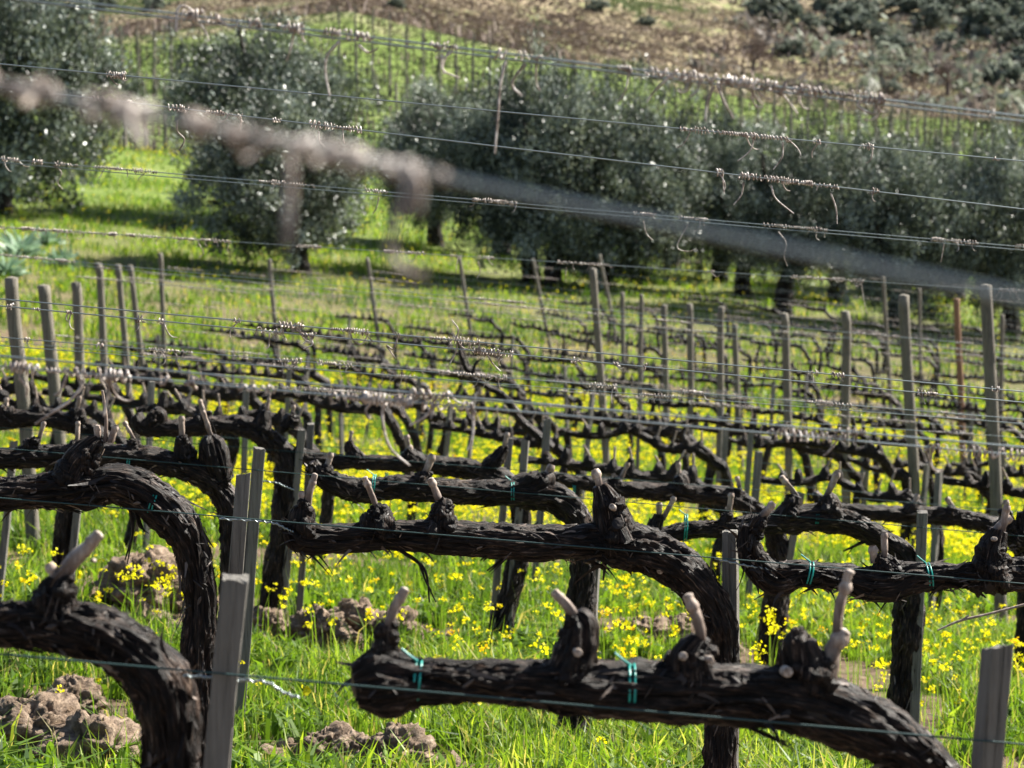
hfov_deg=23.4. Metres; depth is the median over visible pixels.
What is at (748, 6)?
shrub
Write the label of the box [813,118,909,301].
olive tree
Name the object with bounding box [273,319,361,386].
grapevine
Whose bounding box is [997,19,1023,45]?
shrub
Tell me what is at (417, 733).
earth clod
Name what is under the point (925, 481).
vine stake
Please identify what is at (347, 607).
earth clod
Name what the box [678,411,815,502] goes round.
grapevine
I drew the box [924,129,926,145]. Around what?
vineyard post
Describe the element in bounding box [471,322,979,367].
trellis wire
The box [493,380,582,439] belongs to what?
grapevine
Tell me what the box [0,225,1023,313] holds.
trellis wire
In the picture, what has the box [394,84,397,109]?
vineyard post
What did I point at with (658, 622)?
earth clod
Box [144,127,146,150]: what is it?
vineyard post
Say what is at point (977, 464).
grapevine
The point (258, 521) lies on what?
wire splice
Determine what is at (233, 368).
vine stake
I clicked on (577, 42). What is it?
dry hill grass
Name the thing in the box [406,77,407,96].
vineyard post
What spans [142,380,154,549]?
vine stake
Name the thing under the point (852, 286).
trellis wire
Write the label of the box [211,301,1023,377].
trellis wire
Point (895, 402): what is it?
grapevine
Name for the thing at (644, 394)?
trellis wire
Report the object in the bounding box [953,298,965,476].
trellis post
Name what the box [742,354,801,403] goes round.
grapevine
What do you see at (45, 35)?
olive tree
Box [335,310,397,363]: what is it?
grapevine
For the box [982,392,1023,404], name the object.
grapevine
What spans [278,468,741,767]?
grapevine
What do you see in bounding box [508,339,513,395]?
vine stake
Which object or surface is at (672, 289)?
trellis wire
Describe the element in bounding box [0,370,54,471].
grapevine
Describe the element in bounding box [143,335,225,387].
grapevine
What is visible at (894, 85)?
shrub
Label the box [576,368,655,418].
grapevine
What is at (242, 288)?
trellis wire
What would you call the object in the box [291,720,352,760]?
earth clod
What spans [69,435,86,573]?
vine stake
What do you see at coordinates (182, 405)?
grapevine
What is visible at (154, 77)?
vineyard post
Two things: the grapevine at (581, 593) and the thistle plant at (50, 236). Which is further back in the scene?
the thistle plant at (50, 236)
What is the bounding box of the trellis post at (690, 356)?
[686,303,693,465]
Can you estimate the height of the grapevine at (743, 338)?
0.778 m
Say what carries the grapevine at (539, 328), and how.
on the ground at (502, 276)
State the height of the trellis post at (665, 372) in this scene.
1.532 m
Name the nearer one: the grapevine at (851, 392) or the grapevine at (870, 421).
the grapevine at (870, 421)
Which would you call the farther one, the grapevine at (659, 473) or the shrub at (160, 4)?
the shrub at (160, 4)
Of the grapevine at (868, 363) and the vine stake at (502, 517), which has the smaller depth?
the vine stake at (502, 517)
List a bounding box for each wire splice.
[183,673,299,698]
[219,517,293,532]
[250,480,293,489]
[714,558,771,571]
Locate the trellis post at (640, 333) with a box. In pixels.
[638,294,643,415]
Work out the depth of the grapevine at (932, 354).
36.51 m
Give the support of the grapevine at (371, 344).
on the ground at (502, 276)
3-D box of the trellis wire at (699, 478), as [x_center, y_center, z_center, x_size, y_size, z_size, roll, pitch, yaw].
[0.163,0.355,10.810,9.520,0.903,0.003,0,5,-4]
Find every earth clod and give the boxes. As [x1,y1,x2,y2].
[0,691,80,757]
[28,709,140,767]
[46,674,107,715]
[91,544,185,611]
[128,601,178,632]
[252,605,288,641]
[286,604,363,648]
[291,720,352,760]
[323,729,370,763]
[328,596,385,641]
[363,722,437,767]
[371,605,423,640]
[613,617,636,629]
[623,615,671,648]
[664,613,694,643]
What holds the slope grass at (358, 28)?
on the ground at (502, 276)
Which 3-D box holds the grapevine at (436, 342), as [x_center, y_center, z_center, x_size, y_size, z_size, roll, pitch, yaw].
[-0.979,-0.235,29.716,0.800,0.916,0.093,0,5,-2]
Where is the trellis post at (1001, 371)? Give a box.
[999,314,1004,443]
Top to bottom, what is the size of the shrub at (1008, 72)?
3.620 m
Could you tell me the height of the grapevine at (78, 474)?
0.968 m
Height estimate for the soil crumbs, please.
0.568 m
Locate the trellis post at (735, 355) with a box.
[732,324,744,475]
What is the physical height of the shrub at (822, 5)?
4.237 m
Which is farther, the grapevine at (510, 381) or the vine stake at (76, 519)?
the grapevine at (510, 381)
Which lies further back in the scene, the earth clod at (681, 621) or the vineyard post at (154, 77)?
the vineyard post at (154, 77)
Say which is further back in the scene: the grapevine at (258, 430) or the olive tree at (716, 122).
the olive tree at (716, 122)
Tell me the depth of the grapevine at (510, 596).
8.64 m
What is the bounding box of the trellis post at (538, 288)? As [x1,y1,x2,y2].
[531,259,552,355]
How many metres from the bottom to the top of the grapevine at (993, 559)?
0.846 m
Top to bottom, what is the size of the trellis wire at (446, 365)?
1.048 m
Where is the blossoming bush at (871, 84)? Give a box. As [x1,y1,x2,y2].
[861,78,879,99]
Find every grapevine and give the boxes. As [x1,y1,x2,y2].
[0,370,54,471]
[0,386,140,551]
[0,390,219,767]
[0,395,112,568]
[0,410,234,601]
[0,530,205,767]
[7,367,141,443]
[42,382,239,480]
[74,357,192,444]
[95,351,210,439]
[109,341,205,399]
[113,368,283,494]
[131,398,299,620]
[135,388,334,568]
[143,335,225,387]
[145,351,229,414]
[197,359,323,451]
[203,321,279,384]
[204,375,312,472]
[214,349,300,404]
[225,323,310,382]
[232,347,334,442]
[242,316,316,368]
[262,382,417,519]
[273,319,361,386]
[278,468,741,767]
[289,430,531,640]
[294,389,426,514]
[299,452,597,734]
[302,381,451,477]
[315,338,399,386]
[321,334,385,385]
[321,339,397,421]
[328,356,429,444]
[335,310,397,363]
[335,569,961,767]
[344,374,433,453]
[368,323,434,392]
[386,358,480,420]
[400,326,462,394]
[403,319,465,359]
[403,343,481,417]
[420,409,568,520]
[430,415,584,497]
[442,383,541,470]
[443,358,530,449]
[446,343,509,394]
[449,306,503,359]
[452,334,530,396]
[456,339,554,450]
[458,327,530,377]
[459,393,572,473]
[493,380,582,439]
[497,358,575,427]
[509,317,565,366]
[518,444,726,586]
[519,349,586,410]
[537,305,588,355]
[543,342,595,364]
[544,366,633,459]
[545,325,604,374]
[553,462,790,665]
[554,405,715,519]
[559,398,665,469]
[560,295,611,344]
[563,413,733,510]
[570,326,628,378]
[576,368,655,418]
[580,408,689,514]
[583,311,646,358]
[588,365,662,408]
[603,355,660,370]
[604,352,670,411]
[606,333,661,357]
[612,302,659,350]
[635,322,695,375]
[641,390,732,465]
[644,368,731,419]
[647,471,925,713]
[650,321,706,366]
[659,411,772,497]
[668,332,729,393]
[673,313,716,327]
[674,359,743,420]
[674,380,758,455]
[677,293,730,342]
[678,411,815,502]
[694,359,747,413]
[696,334,752,383]
[706,327,760,373]
[714,313,777,357]
[722,501,1023,615]
[728,425,862,545]
[733,373,824,441]
[734,298,780,342]
[737,396,832,473]
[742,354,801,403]
[750,335,812,389]
[755,357,818,399]
[755,367,824,418]
[761,458,944,609]
[768,316,832,365]
[768,420,910,542]
[771,327,822,376]
[781,297,836,350]
[781,383,855,465]
[792,420,880,503]
[800,354,868,413]
[811,342,876,399]
[811,479,1023,678]
[819,330,881,382]
[819,375,905,450]
[820,380,900,438]
[825,370,886,418]
[825,423,934,531]
[830,320,885,371]
[831,313,883,354]
[846,448,990,534]
[850,408,929,460]
[851,397,939,475]
[870,409,984,510]
[875,366,934,414]
[878,336,937,378]
[884,346,938,401]
[889,332,940,374]
[892,316,940,362]
[898,385,973,439]
[914,371,958,429]
[919,395,987,460]
[930,317,981,335]
[934,368,998,406]
[935,404,1023,499]
[940,333,981,343]
[942,467,1023,498]
[944,342,998,372]
[944,352,998,386]
[950,394,1023,482]
[950,454,1017,471]
[964,386,1023,433]
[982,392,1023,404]
[991,500,1023,554]
[994,319,1023,334]
[995,332,1023,343]
[996,350,1023,359]
[997,373,1023,383]
[998,400,1023,413]
[1000,437,1023,451]
[1004,363,1023,372]
[1005,460,1023,477]
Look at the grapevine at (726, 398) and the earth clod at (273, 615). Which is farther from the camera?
the grapevine at (726, 398)
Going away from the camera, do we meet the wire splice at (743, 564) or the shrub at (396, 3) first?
the wire splice at (743, 564)
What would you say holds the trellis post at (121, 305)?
on the ground at (502, 276)
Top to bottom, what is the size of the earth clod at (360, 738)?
0.118 m
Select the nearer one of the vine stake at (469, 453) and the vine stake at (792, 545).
the vine stake at (792, 545)
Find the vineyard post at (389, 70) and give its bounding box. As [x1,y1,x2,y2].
[388,63,390,84]
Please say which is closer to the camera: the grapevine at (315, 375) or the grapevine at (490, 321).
the grapevine at (315, 375)
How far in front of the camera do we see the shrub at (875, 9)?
321.70 m
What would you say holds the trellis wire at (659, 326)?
attached to the trellis post at (919, 330)
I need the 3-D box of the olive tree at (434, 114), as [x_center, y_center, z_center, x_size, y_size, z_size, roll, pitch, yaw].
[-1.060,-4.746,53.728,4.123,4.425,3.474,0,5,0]
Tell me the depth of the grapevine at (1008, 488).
10.98 m
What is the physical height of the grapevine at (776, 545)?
0.828 m
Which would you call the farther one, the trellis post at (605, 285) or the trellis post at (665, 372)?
the trellis post at (605, 285)
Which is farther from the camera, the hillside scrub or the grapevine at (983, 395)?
the hillside scrub
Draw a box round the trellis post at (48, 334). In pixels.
[38,284,65,444]
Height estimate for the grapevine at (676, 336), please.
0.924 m
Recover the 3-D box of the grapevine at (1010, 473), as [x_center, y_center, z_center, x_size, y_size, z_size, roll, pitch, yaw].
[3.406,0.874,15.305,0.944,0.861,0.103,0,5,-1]
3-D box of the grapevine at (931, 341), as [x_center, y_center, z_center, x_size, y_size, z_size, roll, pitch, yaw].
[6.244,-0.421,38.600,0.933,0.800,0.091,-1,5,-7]
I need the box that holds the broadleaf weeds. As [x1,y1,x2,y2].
[0,368,1023,767]
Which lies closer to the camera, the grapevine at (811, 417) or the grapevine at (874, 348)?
the grapevine at (811, 417)
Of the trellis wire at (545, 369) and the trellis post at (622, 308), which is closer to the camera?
the trellis wire at (545, 369)
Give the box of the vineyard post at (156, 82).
[155,75,157,94]
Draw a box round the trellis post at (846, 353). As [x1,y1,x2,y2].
[840,310,850,551]
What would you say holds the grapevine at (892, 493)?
on the ground at (502, 276)
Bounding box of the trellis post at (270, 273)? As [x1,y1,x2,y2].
[267,258,280,358]
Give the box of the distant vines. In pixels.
[99,14,1023,166]
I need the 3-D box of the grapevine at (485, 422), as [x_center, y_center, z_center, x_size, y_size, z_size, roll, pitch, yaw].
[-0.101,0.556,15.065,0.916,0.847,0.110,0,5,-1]
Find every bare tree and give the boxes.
[744,38,770,75]
[930,59,964,95]
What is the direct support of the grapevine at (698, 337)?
on the ground at (502, 276)
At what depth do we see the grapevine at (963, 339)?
38.68 m
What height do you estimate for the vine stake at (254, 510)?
0.814 m
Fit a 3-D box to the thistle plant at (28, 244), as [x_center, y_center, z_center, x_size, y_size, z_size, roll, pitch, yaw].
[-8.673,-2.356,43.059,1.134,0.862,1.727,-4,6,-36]
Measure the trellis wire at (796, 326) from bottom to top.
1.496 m
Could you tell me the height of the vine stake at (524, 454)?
0.781 m
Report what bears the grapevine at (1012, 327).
on the ground at (502, 276)
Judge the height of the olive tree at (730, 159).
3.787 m
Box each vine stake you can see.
[0,440,17,600]
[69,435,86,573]
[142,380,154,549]
[157,334,160,399]
[203,573,248,767]
[228,472,250,767]
[231,347,234,413]
[235,446,264,718]
[241,389,248,473]
[279,430,305,616]
[284,366,291,439]
[296,422,313,612]
[302,356,309,427]
[338,379,344,471]
[346,316,350,385]
[364,377,372,442]
[415,379,420,434]
[441,406,452,478]
[465,393,476,479]
[489,438,512,619]
[506,439,529,633]
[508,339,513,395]
[531,419,550,583]
[563,366,568,428]
[581,382,596,502]
[588,560,600,731]
[601,400,614,476]
[635,369,641,469]
[641,354,644,415]
[657,360,661,417]
[718,398,724,515]
[719,428,728,515]
[722,529,739,767]
[742,430,753,514]
[744,451,762,601]
[766,386,775,473]
[776,491,804,637]
[802,375,807,426]
[860,424,864,474]
[861,437,871,504]
[909,510,927,722]
[920,464,929,504]
[927,471,942,613]
[962,412,974,508]
[965,382,969,431]
[966,402,972,457]
[971,644,1013,767]
[1001,440,1006,497]
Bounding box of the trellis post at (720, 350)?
[716,306,724,484]
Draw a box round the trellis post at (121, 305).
[115,264,133,412]
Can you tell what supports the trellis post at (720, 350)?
on the ground at (502, 276)
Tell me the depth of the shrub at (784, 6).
312.95 m
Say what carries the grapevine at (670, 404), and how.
on the ground at (502, 276)
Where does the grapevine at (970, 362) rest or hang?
on the ground at (502, 276)
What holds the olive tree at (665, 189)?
on the ground at (502, 276)
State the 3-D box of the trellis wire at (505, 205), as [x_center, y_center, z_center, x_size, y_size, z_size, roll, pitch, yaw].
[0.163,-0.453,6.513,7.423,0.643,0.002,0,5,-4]
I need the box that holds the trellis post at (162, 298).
[158,253,167,390]
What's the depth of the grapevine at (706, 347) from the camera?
32.03 m
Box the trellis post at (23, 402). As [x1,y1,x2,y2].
[5,276,40,547]
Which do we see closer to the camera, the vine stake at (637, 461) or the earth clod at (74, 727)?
the earth clod at (74, 727)
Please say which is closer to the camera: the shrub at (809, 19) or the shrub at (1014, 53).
the shrub at (1014, 53)
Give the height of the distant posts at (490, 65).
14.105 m
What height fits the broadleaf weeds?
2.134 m
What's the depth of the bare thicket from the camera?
257.02 m
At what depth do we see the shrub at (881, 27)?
306.24 m
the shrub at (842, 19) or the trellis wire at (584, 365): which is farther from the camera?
the shrub at (842, 19)
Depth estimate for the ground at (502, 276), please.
46.11 m
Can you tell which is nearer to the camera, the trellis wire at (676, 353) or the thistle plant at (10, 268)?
the trellis wire at (676, 353)
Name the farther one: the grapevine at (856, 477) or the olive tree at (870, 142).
the olive tree at (870, 142)
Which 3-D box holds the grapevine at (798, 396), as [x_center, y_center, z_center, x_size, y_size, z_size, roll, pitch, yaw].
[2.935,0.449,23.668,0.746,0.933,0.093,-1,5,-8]
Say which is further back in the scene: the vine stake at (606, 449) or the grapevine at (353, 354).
the grapevine at (353, 354)
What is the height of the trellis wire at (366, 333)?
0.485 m
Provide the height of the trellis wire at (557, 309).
1.320 m
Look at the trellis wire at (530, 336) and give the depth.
25.48 m
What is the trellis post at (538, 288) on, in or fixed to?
on the ground at (502, 276)
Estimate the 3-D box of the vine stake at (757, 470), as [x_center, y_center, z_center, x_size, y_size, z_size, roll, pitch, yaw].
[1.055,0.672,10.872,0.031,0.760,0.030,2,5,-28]
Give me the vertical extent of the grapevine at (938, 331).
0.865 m
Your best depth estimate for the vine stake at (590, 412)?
15.03 m
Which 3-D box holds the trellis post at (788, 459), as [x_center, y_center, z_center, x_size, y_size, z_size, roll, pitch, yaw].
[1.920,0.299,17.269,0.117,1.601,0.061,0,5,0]
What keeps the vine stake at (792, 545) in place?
on the ground at (502, 276)
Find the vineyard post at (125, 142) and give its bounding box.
[124,132,126,149]
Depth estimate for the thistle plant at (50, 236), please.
45.55 m
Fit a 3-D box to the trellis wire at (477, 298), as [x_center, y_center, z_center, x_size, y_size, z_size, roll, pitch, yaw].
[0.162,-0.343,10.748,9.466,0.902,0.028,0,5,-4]
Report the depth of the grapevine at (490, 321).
33.86 m
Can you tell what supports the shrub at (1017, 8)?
on the ground at (502, 276)
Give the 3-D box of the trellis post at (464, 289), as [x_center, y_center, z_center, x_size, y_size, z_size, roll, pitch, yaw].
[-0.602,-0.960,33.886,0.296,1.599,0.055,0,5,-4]
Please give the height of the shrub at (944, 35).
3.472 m
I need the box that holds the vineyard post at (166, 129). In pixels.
[164,123,167,152]
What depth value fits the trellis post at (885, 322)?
27.90 m
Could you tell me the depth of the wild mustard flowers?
13.04 m
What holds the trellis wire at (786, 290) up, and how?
attached to the trellis post at (538, 288)
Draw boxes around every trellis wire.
[0,63,1023,169]
[0,76,1023,302]
[0,156,1023,264]
[0,162,1023,250]
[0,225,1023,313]
[0,254,1023,348]
[0,298,1023,392]
[0,303,1023,403]
[0,337,1023,419]
[0,341,1023,436]
[0,345,1023,423]
[0,355,1023,447]
[0,361,1023,471]
[0,427,1018,511]
[0,497,1023,583]
[0,653,1023,744]
[1,448,1023,536]
[4,368,1023,444]
[17,0,1023,122]
[43,398,1023,486]
[45,262,1023,354]
[55,335,1023,424]
[59,0,1023,153]
[63,94,1023,223]
[75,275,1020,359]
[84,338,1020,419]
[98,381,1013,464]
[106,279,1023,366]
[110,334,1021,418]
[120,428,1021,505]
[122,276,1023,361]
[130,320,1015,396]
[131,326,1023,407]
[134,359,1009,433]
[134,398,1017,472]
[135,277,1017,354]
[144,272,1015,350]
[145,313,1022,389]
[145,347,857,409]
[168,303,1018,380]
[169,267,1021,345]
[174,336,946,405]
[191,374,984,445]
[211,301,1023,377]
[216,332,1022,404]
[219,269,1017,342]
[272,269,1021,338]
[275,300,1018,368]
[288,329,1019,395]
[369,299,1020,361]
[369,325,1018,384]
[373,271,1023,331]
[463,270,1015,320]
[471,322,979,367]
[472,298,1021,349]
[537,267,1022,312]
[541,292,1022,337]
[600,287,1021,325]
[606,309,1020,346]
[610,264,1022,303]
[678,260,1018,291]
[683,303,1013,333]
[685,283,1023,314]
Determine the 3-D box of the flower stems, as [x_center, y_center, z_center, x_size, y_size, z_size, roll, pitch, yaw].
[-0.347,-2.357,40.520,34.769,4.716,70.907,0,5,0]
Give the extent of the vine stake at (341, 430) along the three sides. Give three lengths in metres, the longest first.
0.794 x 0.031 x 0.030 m
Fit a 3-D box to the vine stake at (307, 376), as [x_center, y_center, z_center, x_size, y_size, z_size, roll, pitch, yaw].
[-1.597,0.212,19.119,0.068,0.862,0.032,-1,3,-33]
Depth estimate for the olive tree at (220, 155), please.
43.56 m
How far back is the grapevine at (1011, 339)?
38.74 m
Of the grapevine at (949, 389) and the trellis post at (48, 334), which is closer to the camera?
the trellis post at (48, 334)
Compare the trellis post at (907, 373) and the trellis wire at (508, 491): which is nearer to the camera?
the trellis wire at (508, 491)
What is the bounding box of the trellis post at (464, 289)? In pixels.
[457,255,476,361]
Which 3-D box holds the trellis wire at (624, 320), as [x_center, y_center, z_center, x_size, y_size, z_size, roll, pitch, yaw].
[3.217,-0.359,21.526,12.952,1.188,0.030,0,5,-4]
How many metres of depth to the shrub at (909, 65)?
272.90 m
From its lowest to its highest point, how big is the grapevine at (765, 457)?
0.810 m
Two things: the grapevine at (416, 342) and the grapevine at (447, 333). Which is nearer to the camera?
the grapevine at (416, 342)
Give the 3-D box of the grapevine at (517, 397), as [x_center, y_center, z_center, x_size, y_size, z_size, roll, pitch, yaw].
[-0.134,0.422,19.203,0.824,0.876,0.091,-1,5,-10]
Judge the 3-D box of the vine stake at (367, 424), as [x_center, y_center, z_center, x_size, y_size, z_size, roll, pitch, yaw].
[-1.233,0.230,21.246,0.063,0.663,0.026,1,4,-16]
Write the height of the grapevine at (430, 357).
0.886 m
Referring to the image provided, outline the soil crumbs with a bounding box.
[21,576,821,767]
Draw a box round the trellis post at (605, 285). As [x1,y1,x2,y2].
[598,254,618,345]
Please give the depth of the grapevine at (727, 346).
34.16 m
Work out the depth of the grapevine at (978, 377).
32.28 m
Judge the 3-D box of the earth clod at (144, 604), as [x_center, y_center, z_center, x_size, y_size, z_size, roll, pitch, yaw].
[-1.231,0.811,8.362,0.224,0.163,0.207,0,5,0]
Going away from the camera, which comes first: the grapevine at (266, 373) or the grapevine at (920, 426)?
the grapevine at (266, 373)
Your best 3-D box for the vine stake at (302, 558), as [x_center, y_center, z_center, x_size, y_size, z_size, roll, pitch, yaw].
[-0.735,0.532,8.750,0.079,0.794,0.026,0,5,-4]
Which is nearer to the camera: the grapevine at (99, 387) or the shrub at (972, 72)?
the grapevine at (99, 387)
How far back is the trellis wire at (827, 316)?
40.62 m
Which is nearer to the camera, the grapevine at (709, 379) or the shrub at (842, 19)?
the grapevine at (709, 379)
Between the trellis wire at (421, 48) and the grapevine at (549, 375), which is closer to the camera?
the trellis wire at (421, 48)
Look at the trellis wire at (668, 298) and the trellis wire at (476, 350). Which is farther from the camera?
the trellis wire at (668, 298)
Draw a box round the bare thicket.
[84,0,1023,125]
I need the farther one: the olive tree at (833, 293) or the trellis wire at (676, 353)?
the olive tree at (833, 293)
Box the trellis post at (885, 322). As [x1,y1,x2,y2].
[881,276,893,436]
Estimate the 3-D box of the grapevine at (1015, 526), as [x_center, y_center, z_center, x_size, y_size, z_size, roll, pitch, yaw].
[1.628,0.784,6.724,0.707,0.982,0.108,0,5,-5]
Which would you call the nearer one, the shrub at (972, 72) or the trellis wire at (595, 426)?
the trellis wire at (595, 426)
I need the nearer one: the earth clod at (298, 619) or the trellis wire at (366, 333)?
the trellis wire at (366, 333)
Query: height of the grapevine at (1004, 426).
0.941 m
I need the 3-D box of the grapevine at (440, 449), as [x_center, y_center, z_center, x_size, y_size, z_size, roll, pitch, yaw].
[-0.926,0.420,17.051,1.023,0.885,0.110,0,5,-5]
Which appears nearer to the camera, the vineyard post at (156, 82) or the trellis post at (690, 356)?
the trellis post at (690, 356)
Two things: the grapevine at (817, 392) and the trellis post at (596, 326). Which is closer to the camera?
the trellis post at (596, 326)
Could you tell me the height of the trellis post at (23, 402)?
1.295 m
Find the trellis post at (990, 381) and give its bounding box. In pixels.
[980,284,1007,624]
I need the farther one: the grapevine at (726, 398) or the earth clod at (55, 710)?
the grapevine at (726, 398)
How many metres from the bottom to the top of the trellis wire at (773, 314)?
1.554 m
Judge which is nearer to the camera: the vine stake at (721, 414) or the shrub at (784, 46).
the vine stake at (721, 414)
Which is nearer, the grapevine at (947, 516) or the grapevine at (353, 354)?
the grapevine at (947, 516)
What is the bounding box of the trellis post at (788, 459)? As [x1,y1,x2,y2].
[780,312,792,494]
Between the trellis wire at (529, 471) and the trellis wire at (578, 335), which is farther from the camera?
the trellis wire at (578, 335)
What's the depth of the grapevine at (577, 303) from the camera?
38.20 m
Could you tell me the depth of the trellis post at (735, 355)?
21.45 m
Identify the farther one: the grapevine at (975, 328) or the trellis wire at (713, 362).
the grapevine at (975, 328)
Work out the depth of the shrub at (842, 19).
308.53 m
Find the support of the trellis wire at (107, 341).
attached to the trellis post at (846, 353)
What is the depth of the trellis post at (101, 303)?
16.85 m
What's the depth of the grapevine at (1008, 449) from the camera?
19.48 m
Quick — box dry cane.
[938,603,1023,630]
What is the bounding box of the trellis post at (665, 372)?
[661,304,669,443]
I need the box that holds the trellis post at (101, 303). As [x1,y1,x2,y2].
[94,263,109,410]
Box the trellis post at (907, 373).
[898,294,919,549]
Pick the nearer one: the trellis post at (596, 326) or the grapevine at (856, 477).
the grapevine at (856, 477)
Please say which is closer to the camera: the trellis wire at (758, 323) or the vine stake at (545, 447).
the vine stake at (545, 447)
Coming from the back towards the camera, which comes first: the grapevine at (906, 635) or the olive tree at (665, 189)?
the olive tree at (665, 189)
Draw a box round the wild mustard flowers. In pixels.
[0,134,1023,745]
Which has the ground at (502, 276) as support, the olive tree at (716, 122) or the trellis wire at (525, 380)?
the olive tree at (716, 122)
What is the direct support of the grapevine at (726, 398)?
on the ground at (502, 276)
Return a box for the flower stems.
[0,149,1023,767]
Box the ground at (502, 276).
[0,0,1023,767]
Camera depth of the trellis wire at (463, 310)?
14.93 m
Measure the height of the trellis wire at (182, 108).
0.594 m
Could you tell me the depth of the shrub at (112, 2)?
270.09 m
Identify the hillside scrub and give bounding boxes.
[674,0,1023,116]
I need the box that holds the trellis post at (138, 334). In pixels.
[127,265,147,413]
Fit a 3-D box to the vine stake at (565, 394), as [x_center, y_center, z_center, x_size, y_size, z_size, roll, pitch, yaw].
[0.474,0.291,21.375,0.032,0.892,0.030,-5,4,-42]
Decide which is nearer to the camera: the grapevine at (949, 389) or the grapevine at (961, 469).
the grapevine at (961, 469)
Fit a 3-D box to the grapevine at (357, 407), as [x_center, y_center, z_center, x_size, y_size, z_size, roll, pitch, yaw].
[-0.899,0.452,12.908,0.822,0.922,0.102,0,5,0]
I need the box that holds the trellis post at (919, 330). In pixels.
[917,287,922,413]
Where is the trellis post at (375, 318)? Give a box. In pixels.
[365,257,380,354]
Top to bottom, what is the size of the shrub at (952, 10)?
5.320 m
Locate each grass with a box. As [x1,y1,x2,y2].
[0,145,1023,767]
[3,0,1023,124]
[28,11,1023,170]
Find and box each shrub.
[79,0,117,8]
[141,0,170,12]
[385,0,406,8]
[583,0,610,10]
[635,14,655,24]
[741,0,778,12]
[745,0,804,24]
[772,38,809,53]
[788,11,834,34]
[809,0,845,11]
[820,1,874,36]
[846,0,888,17]
[859,18,890,37]
[872,30,914,54]
[880,80,904,93]
[882,0,933,12]
[897,61,918,74]
[907,0,956,28]
[918,0,994,20]
[932,29,967,50]
[950,68,983,82]
[952,0,1017,40]
[981,60,1023,84]
[984,0,1023,20]
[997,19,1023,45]
[997,45,1023,66]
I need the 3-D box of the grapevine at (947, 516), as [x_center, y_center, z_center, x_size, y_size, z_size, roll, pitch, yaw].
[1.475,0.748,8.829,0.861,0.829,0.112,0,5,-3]
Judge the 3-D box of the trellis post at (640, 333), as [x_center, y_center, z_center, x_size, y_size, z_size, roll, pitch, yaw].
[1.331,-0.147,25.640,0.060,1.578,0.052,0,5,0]
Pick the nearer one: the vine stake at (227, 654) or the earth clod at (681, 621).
the vine stake at (227, 654)
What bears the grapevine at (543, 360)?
on the ground at (502, 276)
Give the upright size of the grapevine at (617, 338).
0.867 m
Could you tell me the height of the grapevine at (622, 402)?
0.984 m
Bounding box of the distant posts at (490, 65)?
[120,5,1009,140]
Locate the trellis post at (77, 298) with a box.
[71,281,86,416]
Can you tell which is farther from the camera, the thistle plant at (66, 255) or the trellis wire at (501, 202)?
the thistle plant at (66, 255)
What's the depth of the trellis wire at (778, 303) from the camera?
38.42 m
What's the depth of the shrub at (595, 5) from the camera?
296.08 m
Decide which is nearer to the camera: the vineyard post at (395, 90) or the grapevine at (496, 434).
the grapevine at (496, 434)
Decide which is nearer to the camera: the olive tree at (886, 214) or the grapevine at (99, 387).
the grapevine at (99, 387)
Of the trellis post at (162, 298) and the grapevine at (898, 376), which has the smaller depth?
the trellis post at (162, 298)
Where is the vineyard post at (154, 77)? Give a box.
[152,68,154,88]
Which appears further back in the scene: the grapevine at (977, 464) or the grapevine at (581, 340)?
the grapevine at (581, 340)
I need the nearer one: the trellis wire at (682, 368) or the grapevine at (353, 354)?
the trellis wire at (682, 368)
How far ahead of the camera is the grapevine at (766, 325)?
38.44 m
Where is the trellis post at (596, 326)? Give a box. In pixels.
[589,268,609,476]
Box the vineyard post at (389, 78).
[388,75,390,95]
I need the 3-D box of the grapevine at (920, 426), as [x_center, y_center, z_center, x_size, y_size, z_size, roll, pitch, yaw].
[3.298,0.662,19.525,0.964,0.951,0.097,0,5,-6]
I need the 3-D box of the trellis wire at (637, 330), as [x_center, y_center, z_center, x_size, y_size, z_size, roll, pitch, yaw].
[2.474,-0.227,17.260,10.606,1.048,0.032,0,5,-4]
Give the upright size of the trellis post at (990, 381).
1.648 m
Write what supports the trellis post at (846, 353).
on the ground at (502, 276)
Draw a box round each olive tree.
[0,0,153,217]
[140,3,390,188]
[151,50,404,277]
[364,72,459,246]
[369,64,511,253]
[402,37,586,282]
[467,1,657,288]
[530,44,736,292]
[633,113,708,268]
[664,83,763,282]
[673,115,805,298]
[713,100,881,315]
[810,83,984,334]
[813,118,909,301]
[829,100,922,291]
[906,115,992,301]
[935,104,1023,337]
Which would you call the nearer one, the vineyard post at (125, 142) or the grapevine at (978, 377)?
the grapevine at (978, 377)
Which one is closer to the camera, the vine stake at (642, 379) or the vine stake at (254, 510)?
the vine stake at (254, 510)
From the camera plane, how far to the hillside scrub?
276.01 m
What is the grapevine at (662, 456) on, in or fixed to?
on the ground at (502, 276)
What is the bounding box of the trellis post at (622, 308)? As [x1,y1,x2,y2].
[620,292,625,413]
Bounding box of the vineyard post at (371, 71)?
[370,61,372,82]
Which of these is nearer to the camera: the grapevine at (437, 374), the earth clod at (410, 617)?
the earth clod at (410, 617)
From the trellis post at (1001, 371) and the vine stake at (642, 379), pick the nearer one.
the vine stake at (642, 379)
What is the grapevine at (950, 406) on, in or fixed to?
on the ground at (502, 276)
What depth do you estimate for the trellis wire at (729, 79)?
2.79 m
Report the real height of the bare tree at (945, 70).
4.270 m
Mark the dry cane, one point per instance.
(967, 617)
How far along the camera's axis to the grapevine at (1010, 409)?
25.93 m
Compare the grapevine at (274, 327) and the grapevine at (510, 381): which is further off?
the grapevine at (274, 327)
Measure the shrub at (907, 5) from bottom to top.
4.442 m
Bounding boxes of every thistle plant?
[0,223,51,259]
[0,246,31,276]
[33,221,68,245]
[40,228,90,270]

